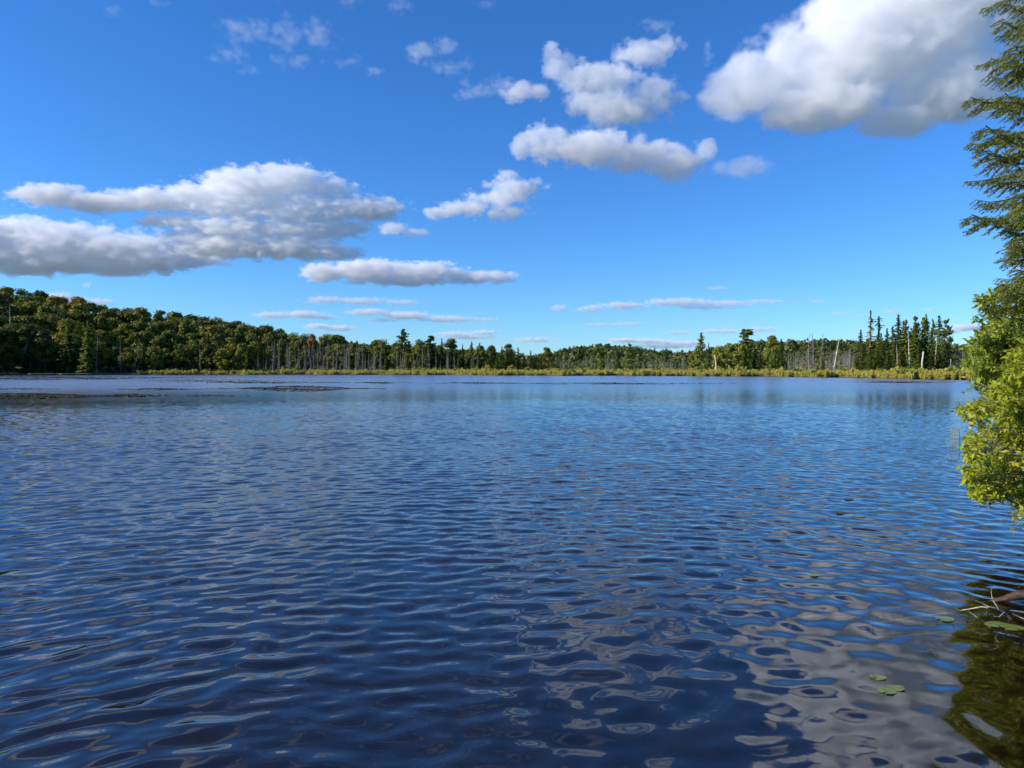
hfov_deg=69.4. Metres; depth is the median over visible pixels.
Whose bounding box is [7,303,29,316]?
broadleaf tree
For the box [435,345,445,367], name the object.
broadleaf tree
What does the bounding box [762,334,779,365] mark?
broadleaf tree
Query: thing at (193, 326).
broadleaf tree
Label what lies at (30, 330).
broadleaf tree
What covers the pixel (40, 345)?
broadleaf tree
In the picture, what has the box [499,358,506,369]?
spruce tree
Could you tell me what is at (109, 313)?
broadleaf tree
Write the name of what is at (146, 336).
broadleaf tree
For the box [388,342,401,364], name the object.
broadleaf tree
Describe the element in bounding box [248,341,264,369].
broadleaf tree
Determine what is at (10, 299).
broadleaf tree
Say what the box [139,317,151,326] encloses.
broadleaf tree
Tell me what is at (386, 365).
spruce tree
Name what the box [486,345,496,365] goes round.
broadleaf tree
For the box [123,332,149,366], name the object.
broadleaf tree
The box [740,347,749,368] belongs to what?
spruce tree
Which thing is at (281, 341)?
broadleaf tree
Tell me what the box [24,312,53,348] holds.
broadleaf tree
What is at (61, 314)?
broadleaf tree
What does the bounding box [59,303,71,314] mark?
broadleaf tree
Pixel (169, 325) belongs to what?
broadleaf tree
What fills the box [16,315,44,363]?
broadleaf tree
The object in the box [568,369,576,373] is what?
marsh shrub
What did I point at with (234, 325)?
broadleaf tree
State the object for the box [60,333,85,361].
broadleaf tree
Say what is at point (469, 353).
broadleaf tree
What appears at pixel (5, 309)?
broadleaf tree
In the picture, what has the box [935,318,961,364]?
pine tree
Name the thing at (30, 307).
broadleaf tree
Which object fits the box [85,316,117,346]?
broadleaf tree
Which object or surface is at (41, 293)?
broadleaf tree
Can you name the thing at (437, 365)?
spruce tree
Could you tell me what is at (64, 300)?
broadleaf tree
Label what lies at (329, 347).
broadleaf tree
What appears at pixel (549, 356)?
broadleaf tree
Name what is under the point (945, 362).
spruce tree
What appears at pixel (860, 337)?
spruce tree
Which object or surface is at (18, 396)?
floating leaves
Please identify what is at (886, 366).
spruce tree
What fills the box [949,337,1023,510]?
leafy bush
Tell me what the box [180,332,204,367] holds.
broadleaf tree
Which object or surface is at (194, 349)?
broadleaf tree
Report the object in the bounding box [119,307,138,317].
broadleaf tree
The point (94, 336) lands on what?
broadleaf tree
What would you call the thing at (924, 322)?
pine tree
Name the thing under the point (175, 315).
broadleaf tree
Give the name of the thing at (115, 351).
broadleaf tree
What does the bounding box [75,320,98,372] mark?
spruce tree
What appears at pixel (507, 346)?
broadleaf tree
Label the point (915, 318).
pine tree
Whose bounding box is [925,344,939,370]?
spruce tree
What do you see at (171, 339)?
broadleaf tree
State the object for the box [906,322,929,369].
spruce tree
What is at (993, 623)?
lily pad
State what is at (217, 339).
broadleaf tree
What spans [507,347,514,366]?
spruce tree
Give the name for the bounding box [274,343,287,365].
broadleaf tree
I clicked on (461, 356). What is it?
spruce tree
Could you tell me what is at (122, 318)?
broadleaf tree
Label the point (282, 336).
broadleaf tree
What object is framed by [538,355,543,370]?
spruce tree
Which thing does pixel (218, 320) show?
broadleaf tree
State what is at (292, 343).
broadleaf tree
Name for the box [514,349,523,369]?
spruce tree
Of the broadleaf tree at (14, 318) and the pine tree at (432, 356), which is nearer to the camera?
the broadleaf tree at (14, 318)
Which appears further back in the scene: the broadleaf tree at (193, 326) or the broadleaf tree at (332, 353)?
the broadleaf tree at (193, 326)
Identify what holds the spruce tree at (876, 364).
on the ground
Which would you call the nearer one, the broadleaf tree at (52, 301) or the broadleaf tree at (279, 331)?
the broadleaf tree at (52, 301)
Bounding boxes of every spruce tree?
[0,353,7,372]
[7,354,15,372]
[17,347,29,372]
[51,322,80,372]
[55,351,63,372]
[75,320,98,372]
[77,345,85,369]
[92,351,99,370]
[106,356,113,371]
[117,357,124,372]
[127,356,132,372]
[139,351,146,372]
[162,353,169,369]
[185,358,189,370]
[244,346,252,370]
[383,355,388,370]
[403,355,408,369]
[434,350,439,369]
[438,338,444,369]
[456,355,461,368]
[460,344,465,369]
[461,350,466,369]
[476,352,481,368]
[493,356,500,370]
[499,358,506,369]
[500,349,508,369]
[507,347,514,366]
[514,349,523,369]
[519,353,528,369]
[527,350,533,368]
[532,356,537,369]
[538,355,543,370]
[613,346,622,369]
[704,343,711,369]
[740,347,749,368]
[750,344,758,371]
[756,353,763,370]
[777,339,787,369]
[851,330,867,364]
[852,355,861,370]
[858,343,868,370]
[863,310,876,360]
[864,349,874,370]
[871,347,884,370]
[872,316,884,360]
[873,333,886,369]
[882,325,898,368]
[883,328,890,365]
[884,350,890,370]
[889,313,904,365]
[889,341,898,367]
[893,345,907,367]
[897,320,913,366]
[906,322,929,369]
[912,343,925,369]
[920,314,930,369]
[925,316,956,368]
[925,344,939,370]
[935,347,944,368]
[940,343,958,367]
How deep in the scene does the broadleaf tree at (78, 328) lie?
224.22 m
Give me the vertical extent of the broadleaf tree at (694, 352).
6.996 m
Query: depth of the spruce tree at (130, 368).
211.15 m
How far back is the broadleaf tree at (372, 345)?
261.45 m
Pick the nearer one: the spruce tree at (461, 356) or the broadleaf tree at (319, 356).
the broadleaf tree at (319, 356)
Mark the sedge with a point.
(926, 373)
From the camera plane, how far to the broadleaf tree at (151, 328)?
236.90 m
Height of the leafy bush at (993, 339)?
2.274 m
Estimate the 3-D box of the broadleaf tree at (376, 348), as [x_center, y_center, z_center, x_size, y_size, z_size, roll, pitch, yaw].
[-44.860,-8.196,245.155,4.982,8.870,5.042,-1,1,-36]
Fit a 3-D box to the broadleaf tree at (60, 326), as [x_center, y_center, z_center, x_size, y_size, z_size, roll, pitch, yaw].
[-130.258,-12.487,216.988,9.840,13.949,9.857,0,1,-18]
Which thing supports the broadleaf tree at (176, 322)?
on the ground
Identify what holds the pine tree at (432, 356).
on the ground
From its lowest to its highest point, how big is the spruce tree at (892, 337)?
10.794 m
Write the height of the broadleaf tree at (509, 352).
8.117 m
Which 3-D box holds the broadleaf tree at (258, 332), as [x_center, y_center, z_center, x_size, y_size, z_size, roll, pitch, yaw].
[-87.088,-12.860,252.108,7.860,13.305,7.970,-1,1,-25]
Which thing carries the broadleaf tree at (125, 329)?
on the ground
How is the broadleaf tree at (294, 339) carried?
on the ground
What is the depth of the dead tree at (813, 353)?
163.78 m
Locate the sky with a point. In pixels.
(527, 175)
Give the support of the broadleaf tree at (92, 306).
on the ground
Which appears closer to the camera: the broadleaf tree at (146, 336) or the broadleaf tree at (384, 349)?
the broadleaf tree at (146, 336)
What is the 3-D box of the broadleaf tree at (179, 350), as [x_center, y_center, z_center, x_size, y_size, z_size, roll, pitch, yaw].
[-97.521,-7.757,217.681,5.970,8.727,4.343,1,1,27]
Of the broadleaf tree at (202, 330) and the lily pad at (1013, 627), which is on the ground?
the broadleaf tree at (202, 330)
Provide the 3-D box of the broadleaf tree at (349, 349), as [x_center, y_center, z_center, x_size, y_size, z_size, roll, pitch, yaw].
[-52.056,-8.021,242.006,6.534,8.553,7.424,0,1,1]
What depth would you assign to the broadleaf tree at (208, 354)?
217.00 m
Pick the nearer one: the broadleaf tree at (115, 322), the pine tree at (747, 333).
the pine tree at (747, 333)
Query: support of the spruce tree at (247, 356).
on the ground
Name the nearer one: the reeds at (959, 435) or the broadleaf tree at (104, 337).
the reeds at (959, 435)
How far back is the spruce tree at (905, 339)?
156.66 m
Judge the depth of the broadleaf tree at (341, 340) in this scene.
272.59 m
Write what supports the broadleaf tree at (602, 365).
on the ground
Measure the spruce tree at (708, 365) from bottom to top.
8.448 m
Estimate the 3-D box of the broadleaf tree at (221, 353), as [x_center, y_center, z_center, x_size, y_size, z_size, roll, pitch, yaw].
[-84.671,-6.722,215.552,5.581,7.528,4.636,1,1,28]
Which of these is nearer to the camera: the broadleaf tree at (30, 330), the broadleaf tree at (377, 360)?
the broadleaf tree at (30, 330)
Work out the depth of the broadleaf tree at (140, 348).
215.29 m
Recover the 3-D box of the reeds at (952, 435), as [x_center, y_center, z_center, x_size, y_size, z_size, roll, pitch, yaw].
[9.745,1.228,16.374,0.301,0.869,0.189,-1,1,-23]
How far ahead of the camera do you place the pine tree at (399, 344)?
235.47 m
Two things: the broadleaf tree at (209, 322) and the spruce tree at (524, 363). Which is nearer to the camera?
the spruce tree at (524, 363)
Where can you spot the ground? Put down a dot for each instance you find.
(103, 370)
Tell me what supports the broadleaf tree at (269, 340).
on the ground
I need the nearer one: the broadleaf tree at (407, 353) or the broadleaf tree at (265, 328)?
the broadleaf tree at (407, 353)
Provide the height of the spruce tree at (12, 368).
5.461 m
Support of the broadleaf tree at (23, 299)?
on the ground
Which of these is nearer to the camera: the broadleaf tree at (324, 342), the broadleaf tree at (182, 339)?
the broadleaf tree at (182, 339)
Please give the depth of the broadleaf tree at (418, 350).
231.82 m
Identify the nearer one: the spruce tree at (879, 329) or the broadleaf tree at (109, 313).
the spruce tree at (879, 329)
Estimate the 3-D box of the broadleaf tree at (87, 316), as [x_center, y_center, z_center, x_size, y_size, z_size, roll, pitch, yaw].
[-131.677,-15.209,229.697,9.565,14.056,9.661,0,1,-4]
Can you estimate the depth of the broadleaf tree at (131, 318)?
255.15 m
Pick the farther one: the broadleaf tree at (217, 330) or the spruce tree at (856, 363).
the broadleaf tree at (217, 330)
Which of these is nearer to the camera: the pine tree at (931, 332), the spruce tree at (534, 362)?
the pine tree at (931, 332)
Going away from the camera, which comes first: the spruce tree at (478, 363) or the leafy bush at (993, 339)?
the leafy bush at (993, 339)
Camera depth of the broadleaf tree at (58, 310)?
228.20 m
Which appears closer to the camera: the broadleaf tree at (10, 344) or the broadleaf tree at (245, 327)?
the broadleaf tree at (10, 344)
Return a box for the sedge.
[136,365,973,379]
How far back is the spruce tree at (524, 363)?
217.76 m
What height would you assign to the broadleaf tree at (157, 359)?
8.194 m
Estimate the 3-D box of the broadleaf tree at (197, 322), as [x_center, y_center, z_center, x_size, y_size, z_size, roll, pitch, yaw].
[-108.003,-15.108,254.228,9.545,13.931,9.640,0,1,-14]
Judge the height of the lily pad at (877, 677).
0.007 m
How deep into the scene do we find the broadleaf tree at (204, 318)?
272.03 m
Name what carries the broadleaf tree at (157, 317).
on the ground
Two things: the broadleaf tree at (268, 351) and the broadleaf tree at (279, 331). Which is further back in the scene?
the broadleaf tree at (279, 331)
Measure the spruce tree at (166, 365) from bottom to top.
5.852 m
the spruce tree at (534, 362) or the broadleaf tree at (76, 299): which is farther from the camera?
the broadleaf tree at (76, 299)
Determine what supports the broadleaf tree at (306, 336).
on the ground
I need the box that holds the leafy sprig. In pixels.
[1005,504,1023,537]
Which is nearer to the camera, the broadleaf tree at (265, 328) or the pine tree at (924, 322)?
the pine tree at (924, 322)
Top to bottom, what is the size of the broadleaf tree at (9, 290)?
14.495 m
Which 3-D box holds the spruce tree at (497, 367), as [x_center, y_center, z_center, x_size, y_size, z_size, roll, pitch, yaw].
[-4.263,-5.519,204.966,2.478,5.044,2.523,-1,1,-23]
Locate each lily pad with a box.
[869,674,885,679]
[878,687,896,693]
[887,685,904,691]
[935,616,953,621]
[984,621,1007,627]
[1002,624,1023,630]
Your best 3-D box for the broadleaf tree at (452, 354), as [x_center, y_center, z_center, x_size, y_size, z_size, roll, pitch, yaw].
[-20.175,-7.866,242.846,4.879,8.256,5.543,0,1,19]
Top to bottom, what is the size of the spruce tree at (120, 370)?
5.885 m
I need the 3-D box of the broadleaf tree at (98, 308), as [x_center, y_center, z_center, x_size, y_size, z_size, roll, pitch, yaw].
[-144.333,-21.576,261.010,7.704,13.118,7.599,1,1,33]
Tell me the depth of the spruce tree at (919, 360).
145.82 m
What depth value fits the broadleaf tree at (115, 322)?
238.90 m
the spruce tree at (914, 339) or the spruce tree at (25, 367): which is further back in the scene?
the spruce tree at (25, 367)
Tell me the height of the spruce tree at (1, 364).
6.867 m
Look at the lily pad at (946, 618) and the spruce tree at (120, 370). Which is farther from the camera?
the spruce tree at (120, 370)
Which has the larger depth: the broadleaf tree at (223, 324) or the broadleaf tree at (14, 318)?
the broadleaf tree at (223, 324)
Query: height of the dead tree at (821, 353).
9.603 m
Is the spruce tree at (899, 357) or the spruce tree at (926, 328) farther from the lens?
the spruce tree at (926, 328)
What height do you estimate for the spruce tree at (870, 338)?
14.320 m
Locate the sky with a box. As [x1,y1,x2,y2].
[0,0,1023,355]
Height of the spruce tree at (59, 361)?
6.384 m
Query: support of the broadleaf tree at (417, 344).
on the ground
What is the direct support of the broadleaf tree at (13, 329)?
on the ground
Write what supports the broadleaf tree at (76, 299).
on the ground
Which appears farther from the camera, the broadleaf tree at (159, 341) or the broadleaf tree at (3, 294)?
the broadleaf tree at (3, 294)
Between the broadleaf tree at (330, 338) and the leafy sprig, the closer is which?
the leafy sprig
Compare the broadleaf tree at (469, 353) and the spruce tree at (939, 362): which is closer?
the spruce tree at (939, 362)
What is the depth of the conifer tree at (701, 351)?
195.70 m
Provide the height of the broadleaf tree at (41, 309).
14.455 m
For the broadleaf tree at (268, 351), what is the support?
on the ground
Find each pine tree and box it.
[391,328,414,369]
[424,335,444,368]
[621,343,637,368]
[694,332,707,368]
[726,329,763,368]
[909,316,928,354]
[917,317,930,362]
[925,318,937,365]
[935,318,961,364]
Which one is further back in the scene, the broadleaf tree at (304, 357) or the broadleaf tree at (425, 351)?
the broadleaf tree at (425, 351)
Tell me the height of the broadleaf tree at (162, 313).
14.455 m
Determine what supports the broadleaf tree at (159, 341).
on the ground
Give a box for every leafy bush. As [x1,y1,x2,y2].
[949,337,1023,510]
[959,281,1023,396]
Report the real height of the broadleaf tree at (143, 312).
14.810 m
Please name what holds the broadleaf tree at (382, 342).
on the ground
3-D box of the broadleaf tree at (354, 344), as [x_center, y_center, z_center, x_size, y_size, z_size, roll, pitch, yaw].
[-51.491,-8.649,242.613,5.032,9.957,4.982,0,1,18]
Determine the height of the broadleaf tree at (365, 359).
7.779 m
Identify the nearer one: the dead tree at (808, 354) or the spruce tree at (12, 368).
the dead tree at (808, 354)
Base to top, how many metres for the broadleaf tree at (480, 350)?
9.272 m
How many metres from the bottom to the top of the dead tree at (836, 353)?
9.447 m
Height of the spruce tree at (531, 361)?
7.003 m
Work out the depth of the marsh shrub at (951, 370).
117.99 m
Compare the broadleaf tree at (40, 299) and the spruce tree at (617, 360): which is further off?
the broadleaf tree at (40, 299)
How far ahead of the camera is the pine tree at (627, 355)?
203.59 m
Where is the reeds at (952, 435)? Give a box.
[944,421,955,445]
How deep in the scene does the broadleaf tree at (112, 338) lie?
227.99 m
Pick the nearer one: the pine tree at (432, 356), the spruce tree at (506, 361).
the spruce tree at (506, 361)
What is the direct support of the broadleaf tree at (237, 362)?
on the ground
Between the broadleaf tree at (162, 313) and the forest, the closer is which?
the broadleaf tree at (162, 313)
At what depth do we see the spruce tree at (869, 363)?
146.89 m
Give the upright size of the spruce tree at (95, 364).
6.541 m
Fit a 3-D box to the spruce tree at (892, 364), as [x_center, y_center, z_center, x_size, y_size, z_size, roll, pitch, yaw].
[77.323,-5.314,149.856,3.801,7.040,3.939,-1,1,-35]
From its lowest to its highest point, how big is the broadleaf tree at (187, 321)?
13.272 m
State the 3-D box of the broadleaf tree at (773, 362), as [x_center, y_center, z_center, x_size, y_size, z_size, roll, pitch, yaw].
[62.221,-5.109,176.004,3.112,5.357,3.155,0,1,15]
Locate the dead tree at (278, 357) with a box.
[278,341,281,369]
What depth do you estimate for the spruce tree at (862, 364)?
149.82 m
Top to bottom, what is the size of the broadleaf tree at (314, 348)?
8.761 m
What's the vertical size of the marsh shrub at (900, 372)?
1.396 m
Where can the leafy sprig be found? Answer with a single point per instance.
(1021, 509)
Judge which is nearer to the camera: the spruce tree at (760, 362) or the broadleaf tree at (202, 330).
the spruce tree at (760, 362)
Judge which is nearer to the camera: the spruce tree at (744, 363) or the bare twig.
the bare twig
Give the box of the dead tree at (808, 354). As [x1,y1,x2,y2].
[804,335,809,368]
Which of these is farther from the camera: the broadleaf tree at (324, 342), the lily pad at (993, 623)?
the broadleaf tree at (324, 342)
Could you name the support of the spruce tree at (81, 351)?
on the ground
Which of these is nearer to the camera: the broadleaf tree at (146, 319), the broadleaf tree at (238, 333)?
the broadleaf tree at (238, 333)
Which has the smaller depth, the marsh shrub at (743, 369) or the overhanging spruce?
the overhanging spruce
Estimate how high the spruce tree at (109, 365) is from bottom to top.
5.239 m
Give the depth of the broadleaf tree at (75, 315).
227.55 m
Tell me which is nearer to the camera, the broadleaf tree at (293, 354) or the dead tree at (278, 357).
the dead tree at (278, 357)
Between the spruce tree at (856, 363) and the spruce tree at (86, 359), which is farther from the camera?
the spruce tree at (86, 359)
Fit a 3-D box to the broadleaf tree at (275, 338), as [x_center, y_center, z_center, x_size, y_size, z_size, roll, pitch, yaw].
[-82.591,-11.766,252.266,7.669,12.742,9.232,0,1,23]
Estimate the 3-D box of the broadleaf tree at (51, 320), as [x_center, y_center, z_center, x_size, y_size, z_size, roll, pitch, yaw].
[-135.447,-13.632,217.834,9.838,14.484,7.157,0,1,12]
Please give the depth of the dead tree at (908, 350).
149.75 m
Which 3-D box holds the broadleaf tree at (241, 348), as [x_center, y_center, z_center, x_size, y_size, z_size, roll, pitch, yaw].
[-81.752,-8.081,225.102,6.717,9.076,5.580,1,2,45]
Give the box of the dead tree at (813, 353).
[810,335,818,369]
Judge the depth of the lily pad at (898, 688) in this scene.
3.92 m
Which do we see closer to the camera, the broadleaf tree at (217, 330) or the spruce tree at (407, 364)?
the spruce tree at (407, 364)
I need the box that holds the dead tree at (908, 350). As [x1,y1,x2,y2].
[907,335,910,367]
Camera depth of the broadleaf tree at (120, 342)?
224.66 m
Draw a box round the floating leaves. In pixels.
[0,376,938,398]
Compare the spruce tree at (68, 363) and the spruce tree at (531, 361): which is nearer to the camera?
the spruce tree at (68, 363)
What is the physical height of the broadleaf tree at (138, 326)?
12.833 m
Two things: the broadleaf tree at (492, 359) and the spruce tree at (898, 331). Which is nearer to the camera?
the spruce tree at (898, 331)
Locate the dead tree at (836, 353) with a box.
[834,334,840,368]
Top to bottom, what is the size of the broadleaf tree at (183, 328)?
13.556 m
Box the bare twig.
[945,586,1023,618]
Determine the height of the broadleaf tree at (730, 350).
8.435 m
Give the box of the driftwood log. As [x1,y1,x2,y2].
[989,589,1023,601]
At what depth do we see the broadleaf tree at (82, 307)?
242.80 m
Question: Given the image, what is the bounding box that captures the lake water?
[0,375,1023,767]
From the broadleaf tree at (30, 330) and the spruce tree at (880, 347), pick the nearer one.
the spruce tree at (880, 347)
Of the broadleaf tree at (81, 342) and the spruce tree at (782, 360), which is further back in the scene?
the broadleaf tree at (81, 342)
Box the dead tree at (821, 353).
[819,334,824,369]
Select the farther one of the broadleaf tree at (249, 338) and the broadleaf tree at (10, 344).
the broadleaf tree at (249, 338)
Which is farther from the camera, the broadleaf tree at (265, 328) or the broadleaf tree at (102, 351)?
the broadleaf tree at (265, 328)
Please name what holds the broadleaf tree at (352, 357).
on the ground
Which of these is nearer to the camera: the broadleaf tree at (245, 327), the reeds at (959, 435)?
the reeds at (959, 435)
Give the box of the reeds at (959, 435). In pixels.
[956,424,966,444]
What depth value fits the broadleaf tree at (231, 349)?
225.02 m
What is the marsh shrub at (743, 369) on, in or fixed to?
on the ground
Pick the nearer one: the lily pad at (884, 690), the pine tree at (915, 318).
the lily pad at (884, 690)
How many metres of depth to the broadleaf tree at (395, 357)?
233.73 m
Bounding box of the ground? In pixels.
[0,350,975,379]
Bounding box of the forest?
[339,338,1002,370]
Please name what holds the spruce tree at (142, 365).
on the ground
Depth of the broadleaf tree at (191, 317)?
272.85 m
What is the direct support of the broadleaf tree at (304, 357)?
on the ground
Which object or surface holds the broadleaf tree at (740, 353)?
on the ground
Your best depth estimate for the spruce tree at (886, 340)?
159.69 m
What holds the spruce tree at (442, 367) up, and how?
on the ground
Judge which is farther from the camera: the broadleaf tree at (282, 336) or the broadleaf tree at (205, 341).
the broadleaf tree at (282, 336)
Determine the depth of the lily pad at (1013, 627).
4.84 m
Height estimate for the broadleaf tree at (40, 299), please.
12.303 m
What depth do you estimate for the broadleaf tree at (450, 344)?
259.49 m
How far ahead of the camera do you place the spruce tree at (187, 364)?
214.56 m
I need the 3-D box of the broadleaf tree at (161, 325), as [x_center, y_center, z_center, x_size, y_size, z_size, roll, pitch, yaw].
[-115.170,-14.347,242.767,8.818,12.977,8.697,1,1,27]
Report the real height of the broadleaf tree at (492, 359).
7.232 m
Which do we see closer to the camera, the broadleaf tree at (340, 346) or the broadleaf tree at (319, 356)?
the broadleaf tree at (319, 356)
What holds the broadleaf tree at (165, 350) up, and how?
on the ground
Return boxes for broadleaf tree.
[0,286,16,299]
[0,291,14,303]
[0,304,22,317]
[0,315,12,338]
[0,322,23,371]
[0,327,19,369]
[2,295,19,305]
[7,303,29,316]
[8,315,34,363]
[13,288,34,301]
[13,295,38,304]
[13,322,55,369]
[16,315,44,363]
[20,300,39,315]
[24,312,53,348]
[27,329,60,370]
[34,290,55,308]
[34,296,44,305]
[36,305,53,322]
[40,313,60,354]
[43,295,61,309]
[45,331,78,366]
[48,317,84,348]
[50,305,65,317]
[55,311,69,320]
[56,296,68,309]
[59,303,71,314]
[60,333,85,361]
[65,308,88,326]
[67,296,89,311]
[69,303,92,322]
[72,320,85,332]
[77,326,100,357]
[77,339,93,361]
[79,312,100,330]
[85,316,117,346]
[86,301,96,310]
[90,341,113,371]
[91,304,108,313]
[95,329,110,359]
[96,308,123,338]
[101,317,125,340]
[104,346,121,370]
[105,335,122,350]
[109,335,127,358]
[113,323,135,352]
[116,310,129,322]
[116,347,137,371]
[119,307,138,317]
[120,310,148,325]
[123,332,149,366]
[125,320,149,344]
[130,331,160,357]
[132,307,151,322]
[132,345,150,367]
[138,324,161,347]
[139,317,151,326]
[145,346,164,369]
[147,313,164,326]
[147,335,171,360]
[149,310,165,324]
[152,320,165,344]
[158,321,178,336]
[161,318,179,331]
[161,330,177,357]
[162,348,172,364]
[163,311,189,324]
[170,343,187,367]
[171,334,188,366]
[176,322,190,340]
[178,318,191,328]
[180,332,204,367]
[184,314,199,321]
[185,323,203,353]
[185,344,201,368]
[190,320,205,330]
[195,325,210,341]
[198,316,211,321]
[199,337,214,367]
[199,345,218,369]
[200,325,229,358]
[203,319,216,325]
[206,335,228,368]
[213,316,224,325]
[213,348,229,370]
[218,320,232,330]
[223,328,237,366]
[225,337,237,369]
[227,322,240,340]
[227,327,248,351]
[231,351,245,369]
[235,343,252,368]
[237,322,254,338]
[241,333,263,367]
[247,327,263,341]
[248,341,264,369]
[259,324,278,336]
[260,346,279,365]
[262,331,279,365]
[262,333,277,358]
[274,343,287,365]
[275,328,287,337]
[275,338,289,368]
[277,332,287,340]
[284,334,299,362]
[284,342,294,368]
[285,345,301,367]
[293,339,310,363]
[298,333,309,342]
[299,351,311,368]
[306,345,324,366]
[307,333,316,368]
[312,352,324,367]
[315,337,331,367]
[317,333,335,368]
[322,346,335,368]
[324,350,338,367]
[332,334,347,366]
[333,343,347,369]
[335,349,351,369]
[346,342,361,354]
[347,347,361,368]
[348,353,361,369]
[359,349,369,367]
[366,339,380,360]
[369,346,383,364]
[371,351,382,367]
[374,339,392,366]
[378,345,390,366]
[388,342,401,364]
[390,351,400,369]
[402,350,413,367]
[410,341,424,366]
[410,345,428,366]
[421,342,438,364]
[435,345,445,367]
[442,338,460,368]
[444,348,457,368]
[464,347,475,368]
[470,345,488,366]
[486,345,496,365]
[486,351,495,368]
[500,344,516,364]
[500,349,514,365]
[538,347,554,367]
[598,359,604,369]
[689,348,703,366]
[710,346,726,368]
[719,343,736,367]
[732,344,752,366]
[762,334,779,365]
[767,351,780,368]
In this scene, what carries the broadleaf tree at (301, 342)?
on the ground
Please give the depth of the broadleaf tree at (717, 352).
205.15 m
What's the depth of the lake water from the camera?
6.06 m
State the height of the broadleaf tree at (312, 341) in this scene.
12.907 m
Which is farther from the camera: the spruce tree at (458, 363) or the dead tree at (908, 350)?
the spruce tree at (458, 363)
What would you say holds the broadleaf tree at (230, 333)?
on the ground
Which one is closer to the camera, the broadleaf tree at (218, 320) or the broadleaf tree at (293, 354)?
the broadleaf tree at (293, 354)
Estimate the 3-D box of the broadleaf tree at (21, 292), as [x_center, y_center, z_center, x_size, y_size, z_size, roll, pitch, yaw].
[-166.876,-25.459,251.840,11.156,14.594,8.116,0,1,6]
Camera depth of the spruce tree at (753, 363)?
183.70 m
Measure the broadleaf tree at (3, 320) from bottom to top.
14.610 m
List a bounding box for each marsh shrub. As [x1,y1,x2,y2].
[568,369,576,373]
[734,367,746,373]
[891,364,908,371]
[893,369,905,374]
[946,366,960,372]
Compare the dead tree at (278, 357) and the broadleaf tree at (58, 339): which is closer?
the broadleaf tree at (58, 339)
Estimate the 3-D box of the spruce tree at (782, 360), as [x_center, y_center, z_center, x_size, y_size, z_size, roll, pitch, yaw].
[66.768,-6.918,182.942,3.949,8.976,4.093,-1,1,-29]
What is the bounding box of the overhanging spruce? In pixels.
[959,0,1023,328]
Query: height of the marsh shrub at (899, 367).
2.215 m
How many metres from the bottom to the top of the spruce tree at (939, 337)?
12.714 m
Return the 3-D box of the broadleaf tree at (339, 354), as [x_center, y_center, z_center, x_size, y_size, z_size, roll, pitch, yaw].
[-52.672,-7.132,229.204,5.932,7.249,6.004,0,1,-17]
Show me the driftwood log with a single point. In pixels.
(1016, 595)
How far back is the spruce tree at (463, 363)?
247.34 m
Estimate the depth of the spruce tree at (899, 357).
147.81 m
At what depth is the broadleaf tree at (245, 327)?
251.12 m
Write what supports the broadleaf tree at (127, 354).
on the ground

